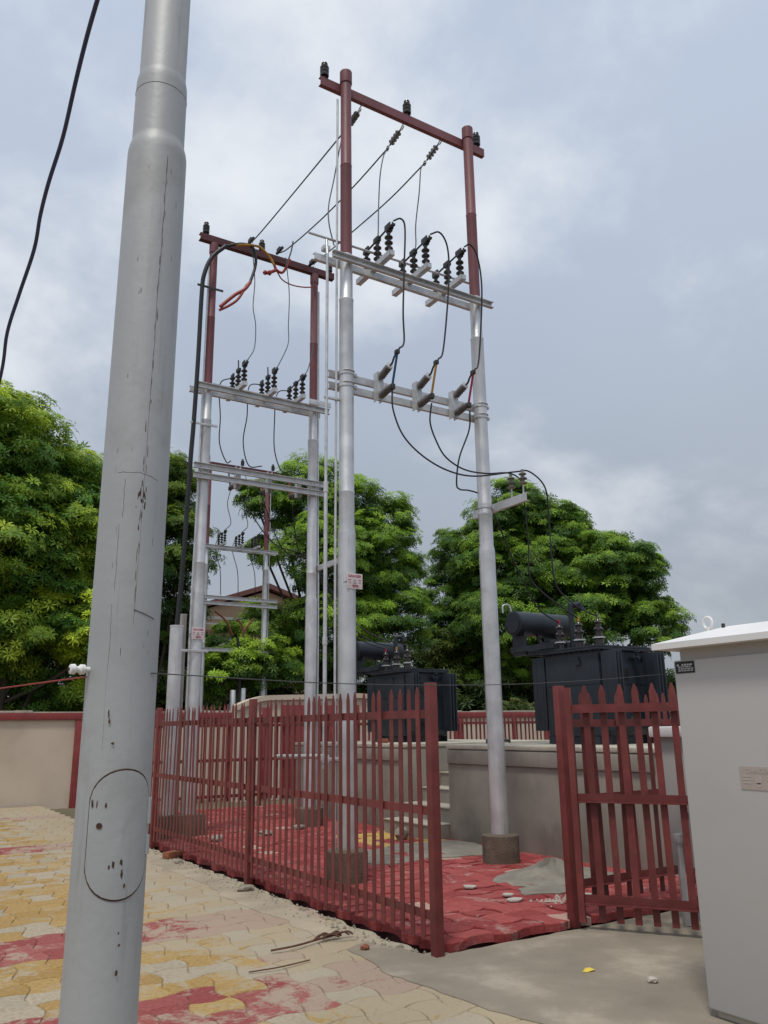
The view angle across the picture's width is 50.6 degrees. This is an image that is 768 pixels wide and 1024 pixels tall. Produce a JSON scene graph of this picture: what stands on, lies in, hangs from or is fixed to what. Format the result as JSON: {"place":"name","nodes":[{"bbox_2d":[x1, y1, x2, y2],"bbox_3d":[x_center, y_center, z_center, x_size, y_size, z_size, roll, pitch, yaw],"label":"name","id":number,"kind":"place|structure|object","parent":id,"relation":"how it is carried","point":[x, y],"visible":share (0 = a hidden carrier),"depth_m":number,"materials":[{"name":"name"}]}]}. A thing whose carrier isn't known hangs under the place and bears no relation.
{"place":"outdoors","nodes":[
{"label":"outdoors","id":0,"kind":"place"},
{"bbox_2d":[51,798,294,818],"bbox_3d":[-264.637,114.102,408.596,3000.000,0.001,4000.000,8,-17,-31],"label":"ground","id":1,"kind":"structure","parent":0,"point":[70,812],"depth_m":17.88,"materials":[{"name":"concrete"}]},
{"bbox_2d":[0,379,103,711],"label":"broadleaf tree","id":2,"kind":"object","parent":1,"relation":"on","point":[50,488],"visible":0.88,"depth_m":20.09,"materials":[{"name":"green plant"}]},
{"bbox_2d":[156,447,225,709],"bbox_3d":[-7.808,3.219,27.671,5.028,11.484,6.412,8,-17,-31],"label":"broadleaf tree","id":3,"kind":"object","parent":1,"relation":"on","point":[177,478],"visible":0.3,"depth_m":27.05,"materials":[{"name":"green plant"}]},
{"bbox_2d":[229,690,235,710],"bbox_3d":[-4.438,6.558,23.624,0.170,2.700,0.170,8,-17,-31],"label":"guard pipe","id":4,"kind":"object","parent":1,"relation":"on","point":[232,697],"visible":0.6,"depth_m":23.84,"materials":[{"name":"silver metal"}]},
{"bbox_2d":[200,461,278,709],"bbox_3d":[-4.482,3.387,24.712,2.570,9.990,0.410,8,-17,-31],"label":"frame","id":5,"kind":"object","parent":1,"relation":"on","point":[265,553],"visible":0.45,"depth_m":25.06,"materials":[{"name":"silver metal"}]},
{"bbox_2d":[217,530,226,544],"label":"air break switch","id":6,"kind":"object","parent":5,"relation":"attached to","point":[222,538],"visible":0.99,"depth_m":24.99,"materials":[{"name":"black ceramic"}]},
{"bbox_2d":[214,610,253,702],"bbox_3d":[-4.481,5.407,23.913,1.290,4.974,0.100,8,-17,-31],"label":"cable termination","id":7,"kind":"object","parent":5,"relation":"hanging from","point":[238,646],"visible":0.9,"depth_m":24.32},
{"bbox_2d":[234,532,244,546],"bbox_3d":[-4.540,0.913,25.380,0.104,0.446,0.840,8,-17,-31],"label":"air break switch","id":8,"kind":"object","parent":5,"relation":"attached to","point":[239,541],"visible":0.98,"depth_m":25.29,"materials":[{"name":"black ceramic"}]},
{"bbox_2d":[250,534,260,548],"bbox_3d":[-4.082,0.981,25.658,0.104,0.446,0.840,8,-17,-31],"label":"air break switch","id":9,"kind":"object","parent":5,"relation":"attached to","point":[255,543],"visible":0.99,"depth_m":25.57,"materials":[{"name":"black ceramic"}]},
{"bbox_2d":[240,688,245,701],"bbox_3d":[-4.167,6.569,23.796,0.170,2.760,0.170,8,-17,-31],"label":"guard pipe","id":10,"kind":"object","parent":1,"relation":"on","point":[243,694],"visible":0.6,"depth_m":24.04,"materials":[{"name":"silver metal"}]},
{"bbox_2d":[186,620,304,710],"bbox_3d":[-4.194,5.732,24.775,3.862,5.013,2.591,8,-17,-31],"label":"broadleaf tree","id":11,"kind":"object","parent":1,"relation":"on","point":[283,664],"visible":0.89,"depth_m":24.57,"materials":[{"name":"green plant"}]},
{"bbox_2d":[148,682,444,957],"bbox_3d":[-2.571,3.430,10.222,0.095,1.940,11.080,8,-17,-31],"label":"palisade fence","id":12,"kind":"object","parent":1,"relation":"on","point":[434,914],"visible":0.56,"depth_m":7.13,"materials":[{"name":"metal"}]},
{"bbox_2d":[225,448,439,694],"bbox_3d":[-1.923,3.554,29.420,7.043,11.585,7.202,8,-17,-31],"label":"broadleaf tree","id":13,"kind":"object","parent":1,"relation":"on","point":[384,595],"visible":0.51,"depth_m":28.49,"materials":[{"name":"green plant"}]},
{"bbox_2d":[0,710,670,808],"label":"boundary wall","id":14,"kind":"structure","parent":1,"relation":"on","point":[39,757],"depth_m":17.89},
{"bbox_2d":[502,698,534,710],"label":"wall weeds","id":15,"kind":"object","parent":14,"relation":"on","point":[510,705],"depth_m":26.07,"materials":[{"name":"green plant"}]},
{"bbox_2d":[3,663,677,711],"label":"undergrowth","id":16,"kind":"object","parent":1,"relation":"on","point":[473,699],"visible":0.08,"depth_m":30.58,"materials":[{"name":"green plant"}]},
{"bbox_2d":[153,713,549,805],"bbox_3d":[0.341,5.547,18.323,13.650,1.940,0.083,8,-17,-31],"label":"palisade fence","id":17,"kind":"object","parent":1,"relation":"on","point":[513,721],"visible":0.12,"depth_m":16.84,"materials":[{"name":"metal"}]},
{"bbox_2d":[392,625,478,697],"bbox_3d":[1.979,7.405,32.477,3.420,5.567,3.888,8,-17,-31],"label":"broadleaf tree","id":18,"kind":"object","parent":1,"relation":"on","point":[437,661],"visible":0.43,"depth_m":31.96,"materials":[{"name":"green plant"}]},
{"bbox_2d":[418,476,696,709],"bbox_3d":[6.494,4.138,32.412,10.888,11.744,6.658,-11,-18,34],"label":"broadleaf tree","id":19,"kind":"object","parent":1,"relation":"on","point":[609,576],"visible":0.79,"depth_m":31.66,"materials":[{"name":"green plant"}]},
{"bbox_2d":[552,686,695,929],"bbox_3d":[3.459,2.675,7.699,4.810,1.940,0.089,8,-17,-31],"label":"palisade fence","id":20,"kind":"object","parent":1,"relation":"on","point":[566,816],"visible":0.26,"depth_m":6.66,"materials":[{"name":"metal"}]},
{"bbox_2d":[564,682,699,929],"bbox_3d":[2.051,2.192,6.156,1.257,1.756,0.065,-7,-16,23],"label":"gate leaf","id":21,"kind":"object","parent":20,"relation":"attached to","point":[636,901],"visible":0.8,"depth_m":6.23,"materials":[{"name":"metal"}]},
{"bbox_2d":[162,583,301,705],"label":"house","id":22,"kind":"structure","parent":0,"point":[227,612],"depth_m":44.85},
{"bbox_2d":[0,806,537,1023],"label":"yard paving","id":23,"kind":"structure","parent":0,"point":[204,947],"depth_m":5.49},
{"bbox_2d":[58,0,190,1023],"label":"steel pole","id":24,"kind":"object","parent":23,"relation":"on","point":[100,983],"visible":1,"depth_m":2.42,"materials":[{"name":"metal"}]},
{"bbox_2d":[0,676,86,688],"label":"red wire","id":25,"kind":"object","parent":24,"relation":"attached to","point":[44,682],"visible":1,"depth_m":2.49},
{"bbox_2d":[0,0,99,383],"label":"overhead cable","id":26,"kind":"object","parent":24,"relation":"attached to","point":[71,99],"visible":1,"depth_m":4.27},
{"bbox_2d":[67,664,89,674],"bbox_3d":[-0.871,0.451,2.329,0.067,0.030,0.030,12,-20,-40],"label":"knob insulator","id":27,"kind":"object","parent":24,"relation":"attached to","point":[80,669],"visible":1,"depth_m":2.32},
{"bbox_2d":[85,770,151,899],"bbox_3d":[-0.724,0.882,2.235,0.172,0.330,0.050,8,-17,-31],"label":"access door","id":28,"kind":"structure","parent":24,"relation":"in","point":[118,831],"depth_m":2.22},
{"bbox_2d":[151,673,672,685],"bbox_3d":[0.427,0.728,3.639,0.230,0.128,3.392,-15,-20,42],"label":"stretched wire","id":29,"kind":"object","parent":24,"relation":"attached to","point":[382,684],"visible":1,"depth_m":3.27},
{"bbox_2d":[69,821,357,941],"bbox_3d":[-2.854,4.297,10.113,0.513,0.035,10.098,8,-17,-31],"label":"cement strip","id":30,"kind":"object","parent":23,"relation":"on","point":[313,925],"visible":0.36,"depth_m":7.45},
{"bbox_2d":[162,850,180,858],"bbox_3d":[-2.594,4.187,9.944,0.104,0.070,0.220,-9,-17,28],"label":"brick","id":31,"kind":"object","parent":30,"relation":"on","point":[171,854],"visible":0.98,"depth_m":9.88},
{"bbox_2d":[237,884,254,891],"bbox_3d":[-1.337,3.635,7.849,0.182,0.070,0.116,8,-17,-31],"label":"stone","id":32,"kind":"object","parent":30,"relation":"on","point":[246,887],"visible":0.98,"depth_m":7.82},
{"bbox_2d":[249,959,309,972],"bbox_3d":[-0.665,2.954,5.289,0.453,0.016,0.053,10,-18,-35],"label":"twig","id":33,"kind":"object","parent":23,"relation":"on","point":[279,966],"visible":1,"depth_m":5.25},
{"bbox_2d":[271,930,352,951],"bbox_3d":[-0.524,3.087,5.870,0.697,0.044,0.108,12,-20,-40],"label":"dry branch","id":34,"kind":"object","parent":23,"relation":"on","point":[336,933],"visible":1,"depth_m":5.93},
{"bbox_2d":[71,823,703,1023],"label":"cement crumbs","id":35,"kind":"object","parent":23,"relation":"on","point":[374,942],"visible":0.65,"depth_m":6.60,"materials":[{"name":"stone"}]},
{"bbox_2d":[231,693,371,801],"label":"wing wall","id":36,"kind":"structure","parent":0,"point":[264,700],"depth_m":19.68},
{"bbox_2d":[0,0,767,708],"label":"sky","id":37,"kind":"structure","parent":0,"point":[621,177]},
{"bbox_2d":[155,803,698,953],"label":"compound paving","id":38,"kind":"structure","parent":0,"point":[484,913],"depth_m":7.32,"materials":[{"name":"brick"}]},
{"bbox_2d":[211,834,221,841],"bbox_3d":[-2.271,4.421,11.012,0.213,0.096,0.166,1,-15,-8],"label":"rubble","id":39,"kind":"object","parent":38,"relation":"on","point":[212,838],"visible":0.47,"depth_m":10.95,"materials":[{"name":"concrete"}]},
{"bbox_2d":[149,232,337,839],"bbox_3d":[-2.013,0.130,13.050,2.956,10.008,1.000,8,-17,-31],"label":"frame","id":40,"kind":"object","parent":38,"relation":"on","point":[208,390],"visible":0.92,"depth_m":13.35,"materials":[{"name":"silver metal"}]},
{"bbox_2d":[160,625,183,815],"bbox_3d":[-3.082,3.070,11.818,0.208,2.830,0.208,8,-17,-31],"label":"guard pipe","id":41,"kind":"object","parent":40,"relation":"attached to","point":[174,667],"visible":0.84,"depth_m":11.85,"materials":[{"name":"silver metal"}]},
{"bbox_2d":[175,614,186,812],"bbox_3d":[-3.079,3.052,12.168,0.116,3.045,0.116,8,-17,-31],"label":"guard pipe","id":42,"kind":"object","parent":40,"relation":"attached to","point":[183,619],"visible":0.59,"depth_m":12.37,"materials":[{"name":"silver metal"}]},
{"bbox_2d":[187,627,204,639],"bbox_3d":[-2.840,1.829,12.242,0.264,0.175,0.081,2,-15,-9],"label":"danger sign","id":43,"kind":"object","parent":40,"relation":"attached to","point":[197,633],"visible":1,"depth_m":12.24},
{"bbox_2d":[203,222,209,233],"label":"pin insulator","id":44,"kind":"object","parent":40,"relation":"attached to","point":[206,227],"visible":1,"depth_m":14.01,"materials":[{"name":"black ceramic"}]},
{"bbox_2d":[228,466,240,490],"bbox_3d":[-2.497,-0.575,13.433,0.096,0.490,0.491,8,-17,-31],"label":"drop out fuse","id":45,"kind":"object","parent":40,"relation":"attached to","point":[233,486],"visible":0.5,"depth_m":13.28,"materials":[{"name":"metal"}]},
{"bbox_2d":[226,360,248,401],"bbox_3d":[-2.480,-2.287,13.743,0.104,0.587,0.840,8,-17,-31],"label":"air break switch","id":46,"kind":"object","parent":40,"relation":"attached to","point":[241,385],"visible":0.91,"depth_m":13.53,"materials":[{"name":"black ceramic"}]},
{"bbox_2d":[219,378,230,462],"bbox_3d":[-2.653,-1.566,13.665,0.289,1.569,0.160,8,-17,-31],"label":"down lead","id":47,"kind":"object","parent":46,"relation":"attached to","point":[220,425],"visible":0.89,"depth_m":13.53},
{"bbox_2d":[213,383,307,403],"bbox_3d":[-2.092,-2.038,14.121,1.830,0.026,0.026,8,-17,-31],"label":"gang rod","id":48,"kind":"object","parent":46,"relation":"attached to","point":[259,393],"visible":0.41,"depth_m":14.06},
{"bbox_2d":[175,241,312,624],"bbox_3d":[-2.155,-1.352,13.471,2.255,7.402,0.257,8,-17,-29],"label":"power cable","id":49,"kind":"object","parent":40,"relation":"attached to","point":[193,424],"visible":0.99,"depth_m":13.24,"materials":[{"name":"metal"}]},
{"bbox_2d":[277,257,289,366],"bbox_3d":[-1.723,-3.494,14.149,0.113,2.244,0.331,-5,-15,15],"label":"jumper","id":50,"kind":"object","parent":49,"relation":"hanging from","point":[288,316],"visible":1,"depth_m":14.24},
{"bbox_2d":[259,239,264,250],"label":"pin insulator","id":51,"kind":"object","parent":40,"relation":"attached to","point":[261,243],"visible":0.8,"depth_m":14.55,"materials":[{"name":"black ceramic"}]},
{"bbox_2d":[258,471,272,494],"bbox_3d":[-2.022,-0.505,13.721,0.096,0.490,0.491,8,-17,-31],"label":"drop out fuse","id":52,"kind":"object","parent":40,"relation":"attached to","point":[265,491],"visible":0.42,"depth_m":13.57,"materials":[{"name":"metal"}]},
{"bbox_2d":[255,367,278,407],"bbox_3d":[-2.022,-2.219,14.021,0.104,0.587,0.840,8,-17,-31],"label":"air break switch","id":53,"kind":"object","parent":40,"relation":"attached to","point":[272,391],"visible":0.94,"depth_m":13.83,"materials":[{"name":"black ceramic"}]},
{"bbox_2d":[243,384,261,467],"bbox_3d":[-2.264,-1.497,13.939,0.113,1.575,0.443,-14,-20,40],"label":"down lead","id":54,"kind":"object","parent":53,"relation":"attached to","point":[244,431],"visible":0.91,"depth_m":13.75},
{"bbox_2d":[276,246,283,254],"bbox_3d":[-1.851,-4.659,14.484,0.067,0.145,0.288,7,-17,-27],"label":"dead end clamp","id":55,"kind":"object","parent":40,"relation":"attached to","point":[280,249],"visible":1,"depth_m":14.46,"materials":[{"name":"metal"}]},
{"bbox_2d":[278,148,387,253],"bbox_3d":[-0.924,-4.854,12.952,0.029,0.431,3.744,8,-17,-30],"label":"conductor","id":56,"kind":"object","parent":55,"relation":"attached to","point":[335,204],"visible":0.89,"depth_m":12.76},
{"bbox_2d":[378,149,386,235],"bbox_3d":[-0.037,-4.252,10.735,0.060,1.910,0.843,-3,-15,9],"label":"jumper","id":57,"kind":"object","parent":56,"relation":"hanging from","point":[379,190],"visible":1,"depth_m":10.68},
{"bbox_2d":[282,374,306,412],"bbox_3d":[-1.571,-2.085,14.275,0.104,0.446,0.840,8,-17,-31],"label":"air break switch","id":58,"kind":"object","parent":40,"relation":"attached to","point":[301,397],"visible":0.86,"depth_m":14.08,"materials":[{"name":"black ceramic"}]},
{"bbox_2d":[273,390,290,472],"bbox_3d":[-1.795,-1.429,14.221,0.125,1.573,0.421,-12,-19,37],"label":"down lead","id":59,"kind":"object","parent":58,"relation":"attached to","point":[274,436],"visible":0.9,"depth_m":14.01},
{"bbox_2d":[288,476,301,499],"bbox_3d":[-1.564,-0.437,13.999,0.096,0.490,0.491,8,-17,-31],"label":"drop out fuse","id":60,"kind":"object","parent":40,"relation":"attached to","point":[294,495],"visible":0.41,"depth_m":13.85,"materials":[{"name":"metal"}]},
{"bbox_2d":[308,259,315,266],"bbox_3d":[-1.300,-4.539,14.808,0.067,0.145,0.288,7,-17,-27],"label":"dead end clamp","id":61,"kind":"object","parent":40,"relation":"attached to","point":[311,261],"visible":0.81,"depth_m":14.81,"materials":[{"name":"metal"}]},
{"bbox_2d":[310,163,424,265],"bbox_3d":[-0.382,-4.761,13.277,0.034,0.378,3.743,8,-17,-30],"label":"conductor","id":62,"kind":"object","parent":61,"relation":"attached to","point":[379,207],"visible":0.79,"depth_m":12.64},
{"bbox_2d":[305,266,313,373],"bbox_3d":[-1.302,-3.428,14.414,0.047,2.245,0.302,-6,-16,18],"label":"jumper","id":63,"kind":"object","parent":62,"relation":"hanging from","point":[313,319],"visible":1,"depth_m":14.55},
{"bbox_2d":[415,165,422,248],"bbox_3d":[0.455,-4.168,11.093,0.059,1.921,0.812,-4,-15,13],"label":"jumper","id":64,"kind":"object","parent":62,"relation":"hanging from","point":[417,207],"visible":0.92,"depth_m":11.12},
{"bbox_3d":[-2.323,-4.732,14.200,0.076,0.145,0.288,8,-17,-31],"label":"dead end clamp","id":65,"kind":"object","parent":40,"relation":"attached to","visible":0},
{"bbox_2d":[250,135,340,243],"bbox_3d":[-1.435,-4.971,12.671,0.039,0.345,3.715,8,-17,-29],"label":"conductor","id":66,"kind":"object","parent":65,"relation":"attached to","point":[296,189],"visible":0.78,"depth_m":12.50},
{"bbox_2d":[247,248,255,359],"bbox_3d":[-2.229,-3.576,13.852,0.128,2.265,0.234,1,-15,-7],"label":"jumper","id":67,"kind":"object","parent":66,"relation":"hanging from","point":[253,307],"visible":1,"depth_m":13.89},
{"bbox_2d":[328,142,340,245],"bbox_3d":[-0.612,-4.231,10.516,0.108,2.207,0.671,-3,-15,10],"label":"jumper","id":68,"kind":"object","parent":66,"relation":"hanging from","point":[330,196],"visible":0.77,"depth_m":10.24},
{"bbox_2d":[395,827,408,839],"bbox_3d":[0.237,4.312,10.884,0.211,0.187,0.179,8,-17,-31],"label":"stone","id":69,"kind":"object","parent":38,"relation":"on","point":[406,833],"visible":0.58,"depth_m":10.84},
{"bbox_2d":[384,771,450,839],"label":"concrete stairs","id":70,"kind":"structure","parent":38,"relation":"on","point":[445,811],"depth_m":11.48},
{"bbox_2d":[313,68,528,884],"bbox_3d":[0.455,-0.767,9.564,2.680,9.881,1.020,8,-17,-31],"label":"frame","id":71,"kind":"object","parent":38,"relation":"on","point":[500,844],"visible":0.93,"depth_m":9.55,"materials":[{"name":"silver metal"}]},
{"bbox_2d":[277,239,339,768],"bbox_3d":[-0.855,-0.240,9.366,0.214,6.066,1.121,8,-17,-31],"label":"operating pipe","id":72,"kind":"object","parent":71,"relation":"attached to","point":[326,248],"visible":0.87,"depth_m":8.79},
{"bbox_2d":[320,61,328,77],"bbox_3d":[-0.759,-5.603,10.372,0.116,0.305,0.116,8,-17,-31],"label":"pin insulator","id":73,"kind":"object","parent":71,"relation":"attached to","point":[324,69],"visible":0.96,"depth_m":10.34,"materials":[{"name":"black ceramic"}]},
{"bbox_2d":[343,573,362,589],"bbox_3d":[-0.351,0.737,8.659,0.253,0.165,0.080,1,-15,-8],"label":"danger sign","id":74,"kind":"object","parent":71,"relation":"attached to","point":[353,581],"visible":1,"depth_m":8.66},
{"bbox_2d":[351,105,361,125],"bbox_3d":[-0.406,-5.260,10.873,0.091,0.151,0.537,6,-16,-23],"label":"strain insulator","id":75,"kind":"object","parent":71,"relation":"attached to","point":[355,116],"visible":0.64,"depth_m":10.78,"materials":[{"name":"ceramic"}]},
{"bbox_2d":[356,222,394,285],"bbox_3d":[-0.107,-3.192,10.051,0.104,0.446,0.840,8,-17,-31],"label":"air break switch","id":76,"kind":"object","parent":71,"relation":"attached to","point":[386,257],"visible":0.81,"depth_m":9.87,"materials":[{"name":"black ceramic"}]},
{"bbox_2d":[393,218,405,348],"bbox_3d":[0.205,-2.704,9.587,0.168,1.767,0.071,8,-17,-31],"label":"down lead","id":77,"kind":"object","parent":76,"relation":"attached to","point":[396,219],"visible":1,"depth_m":9.63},
{"bbox_2d":[373,349,399,403],"bbox_3d":[0.039,-1.576,9.456,0.096,0.490,0.492,8,-17,-31],"label":"drop out fuse","id":78,"kind":"object","parent":71,"relation":"attached to","point":[381,391],"visible":1,"depth_m":9.48,"materials":[{"name":"metal"}]},
{"bbox_2d":[391,389,596,615],"bbox_3d":[1.491,-0.064,9.769,3.195,2.410,0.304,9,-18,-33],"label":"fuse cable","id":79,"kind":"object","parent":78,"relation":"attached to","point":[423,456],"visible":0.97,"depth_m":9.82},
{"bbox_2d":[308,231,468,283],"bbox_3d":[0.149,-3.188,10.289,2.461,0.080,0.030,8,-17,-31],"label":"gang rod","id":80,"kind":"object","parent":71,"relation":"attached to","point":[371,252],"visible":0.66,"depth_m":10.07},
{"bbox_2d":[386,124,403,150],"bbox_3d":[0.151,-5.148,11.182,0.092,0.121,0.504,7,-17,-27],"label":"strain insulator","id":81,"kind":"object","parent":71,"relation":"attached to","point":[394,137],"visible":1,"depth_m":11.16,"materials":[{"name":"ceramic"}]},
{"bbox_2d":[402,99,410,115],"bbox_3d":[0.310,-5.445,11.020,0.116,0.305,0.116,8,-17,-31],"label":"pin insulator","id":82,"kind":"object","parent":71,"relation":"attached to","point":[406,106],"visible":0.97,"depth_m":10.98,"materials":[{"name":"black ceramic"}]},
{"bbox_2d":[392,235,431,296],"bbox_3d":[0.351,-3.125,10.329,0.104,0.446,0.840,8,-17,-31],"label":"air break switch","id":83,"kind":"object","parent":71,"relation":"attached to","point":[424,268],"visible":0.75,"depth_m":10.13,"materials":[{"name":"black ceramic"}]},
{"bbox_2d":[430,231,449,359],"bbox_3d":[0.712,-2.634,9.896,0.280,1.778,0.072,8,-17,-31],"label":"down lead","id":84,"kind":"object","parent":83,"relation":"attached to","point":[442,235],"visible":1,"depth_m":9.98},
{"bbox_2d":[412,360,438,412],"bbox_3d":[0.505,-1.507,9.739,0.096,0.490,0.492,8,-17,-31],"label":"drop out fuse","id":85,"kind":"object","parent":71,"relation":"attached to","point":[419,402],"visible":1,"depth_m":9.76,"materials":[{"name":"metal"}]},
{"bbox_2d":[423,140,441,165],"bbox_3d":[0.685,-5.093,11.513,0.092,0.144,0.504,7,-17,-27],"label":"strain insulator","id":86,"kind":"object","parent":71,"relation":"attached to","point":[430,155],"visible":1,"depth_m":11.51,"materials":[{"name":"ceramic"}]},
{"bbox_2d":[425,248,465,306],"bbox_3d":[0.801,-3.058,10.602,0.104,0.446,0.840,8,-17,-31],"label":"air break switch","id":87,"kind":"object","parent":71,"relation":"attached to","point":[459,279],"visible":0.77,"depth_m":10.40,"materials":[{"name":"black ceramic"}]},
{"bbox_2d":[464,243,482,369],"bbox_3d":[1.152,-2.564,10.161,0.260,1.767,0.071,8,-17,-31],"label":"down lead","id":88,"kind":"object","parent":87,"relation":"attached to","point":[466,245],"visible":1,"depth_m":10.25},
{"bbox_2d":[448,370,475,420],"bbox_3d":[0.972,-1.438,10.022,0.096,0.490,0.492,8,-17,-31],"label":"drop out fuse","id":89,"kind":"object","parent":71,"relation":"attached to","point":[455,411],"visible":1,"depth_m":10.05,"materials":[{"name":"metal"}]},
{"bbox_2d":[473,132,479,146],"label":"pin insulator","id":90,"kind":"object","parent":71,"relation":"attached to","point":[476,139],"visible":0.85,"depth_m":11.60,"materials":[{"name":"black ceramic"}]},
{"bbox_2d":[507,474,515,496],"bbox_3d":[1.545,-0.280,9.854,0.108,0.370,0.108,8,-17,-31],"label":"pin insulator","id":91,"kind":"object","parent":71,"relation":"attached to","point":[510,478],"visible":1,"depth_m":9.85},
{"bbox_2d":[518,469,526,492],"bbox_3d":[1.656,-0.327,9.682,0.108,0.370,0.108,8,-17,-31],"label":"pin insulator","id":92,"kind":"object","parent":71,"relation":"attached to","point":[522,474],"visible":1,"depth_m":9.67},
{"bbox_2d":[295,739,549,826],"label":"concrete platform","id":93,"kind":"structure","parent":38,"relation":"on","point":[443,765],"depth_m":12.58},
{"bbox_2d":[356,634,457,741],"bbox_3d":[0.275,3.094,14.461,1.170,1.909,1.861,8,-17,-31],"label":"transformer","id":94,"kind":"object","parent":93,"relation":"on","point":[395,673],"visible":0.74,"depth_m":14.03,"materials":[{"name":"metal"}]},
{"bbox_2d":[240,495,406,645],"bbox_3d":[-1.099,1.076,14.044,3.018,2.436,0.578,5,-16,-21],"label":"fuse cable","id":95,"kind":"object","parent":94,"relation":"attached to","point":[320,571],"visible":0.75,"depth_m":13.88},
{"bbox_2d":[262,498,395,647],"bbox_3d":[-1.011,1.119,14.207,2.584,2.435,0.380,7,-17,-28],"label":"fuse cable","id":96,"kind":"object","parent":94,"relation":"attached to","point":[319,574],"visible":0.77,"depth_m":14.10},
{"bbox_2d":[291,502,385,648],"bbox_3d":[-0.888,1.187,14.468,2.044,2.433,0.346,11,-19,-37],"label":"fuse cable","id":97,"kind":"object","parent":94,"relation":"attached to","point":[320,579],"visible":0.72,"depth_m":14.37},
{"bbox_2d":[368,840,482,864],"bbox_3d":[0.378,4.097,9.763,2.063,0.036,1.489,5,-16,-22],"label":"cement screed","id":98,"kind":"object","parent":38,"relation":"on","point":[453,849],"visible":0.27,"depth_m":9.79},
{"bbox_2d":[506,897,522,901],"bbox_3d":[1.118,3.319,6.961,0.120,0.012,0.153,-7,-16,23],"label":"tile scrap","id":99,"kind":"object","parent":38,"relation":"on","point":[515,899],"visible":1,"depth_m":6.94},
{"bbox_2d":[518,885,565,894],"bbox_3d":[1.451,3.446,7.377,0.603,0.037,0.401,8,-17,-31],"label":"mortar patch","id":100,"kind":"object","parent":38,"relation":"on","point":[542,889],"visible":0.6,"depth_m":7.35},
{"bbox_2d":[493,857,612,886],"bbox_3d":[1.687,3.542,8.123,1.374,0.179,1.133,8,-17,-31],"label":"sand pile","id":101,"kind":"object","parent":38,"relation":"on","point":[548,871],"visible":0.74,"depth_m":7.89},
{"bbox_2d":[446,742,678,875],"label":"concrete platform","id":102,"kind":"structure","parent":38,"relation":"on","point":[533,804],"depth_m":9.66,"materials":[{"name":"concrete"}]},
{"bbox_2d":[502,602,669,744],"bbox_3d":[2.614,2.099,10.845,1.170,1.909,1.861,8,-17,-31],"label":"transformer","id":103,"kind":"object","parent":102,"relation":"on","point":[579,660],"visible":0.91,"depth_m":10.48,"materials":[{"name":"metal"}]},
{"bbox_2d":[429,403,577,617],"bbox_3d":[1.632,0.039,10.068,2.693,2.340,0.301,12,-20,-40],"label":"fuse cable","id":104,"kind":"object","parent":103,"relation":"attached to","point":[449,460],"visible":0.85,"depth_m":10.03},
{"bbox_2d":[456,411,558,622],"bbox_3d":[1.591,0.156,10.508,0.274,2.382,2.268,-11,-18,34],"label":"fuse cable","id":105,"kind":"object","parent":103,"relation":"attached to","point":[496,519],"visible":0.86,"depth_m":10.36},
{"bbox_2d":[648,726,694,925],"bbox_3d":[2.613,2.476,6.498,0.660,1.480,0.580,8,-17,-31],"label":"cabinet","id":106,"kind":"object","parent":38,"relation":"on","point":[668,755],"visible":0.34,"depth_m":6.50,"materials":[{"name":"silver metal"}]},
{"bbox_2d":[347,911,738,1023],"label":"concrete apron","id":107,"kind":"object","parent":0,"point":[524,967],"visible":0.62,"depth_m":5.07,"materials":[{"name":"concrete"}]},
{"bbox_2d":[360,944,369,949],"bbox_3d":[-0.132,3.051,5.698,0.068,0.040,0.068,8,-17,-31],"label":"brick shard","id":108,"kind":"object","parent":107,"relation":"on","point":[364,946],"visible":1,"depth_m":5.68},
{"bbox_2d":[647,976,657,982],"bbox_3d":[1.614,2.806,4.882,0.064,0.035,0.061,-4,-15,12],"label":"scrap lump","id":109,"kind":"object","parent":107,"relation":"on","point":[651,979],"visible":1,"depth_m":4.86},
{"bbox_2d":[651,616,767,1023],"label":"metal cabinet","id":110,"kind":"object","parent":107,"relation":"on","point":[721,675],"visible":1,"depth_m":4.34,"materials":[{"name":"metal"}]},
{"bbox_2d":[529,892,591,906],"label":"gravel","id":111,"kind":"structure","parent":0,"point":[556,898],"depth_m":6.90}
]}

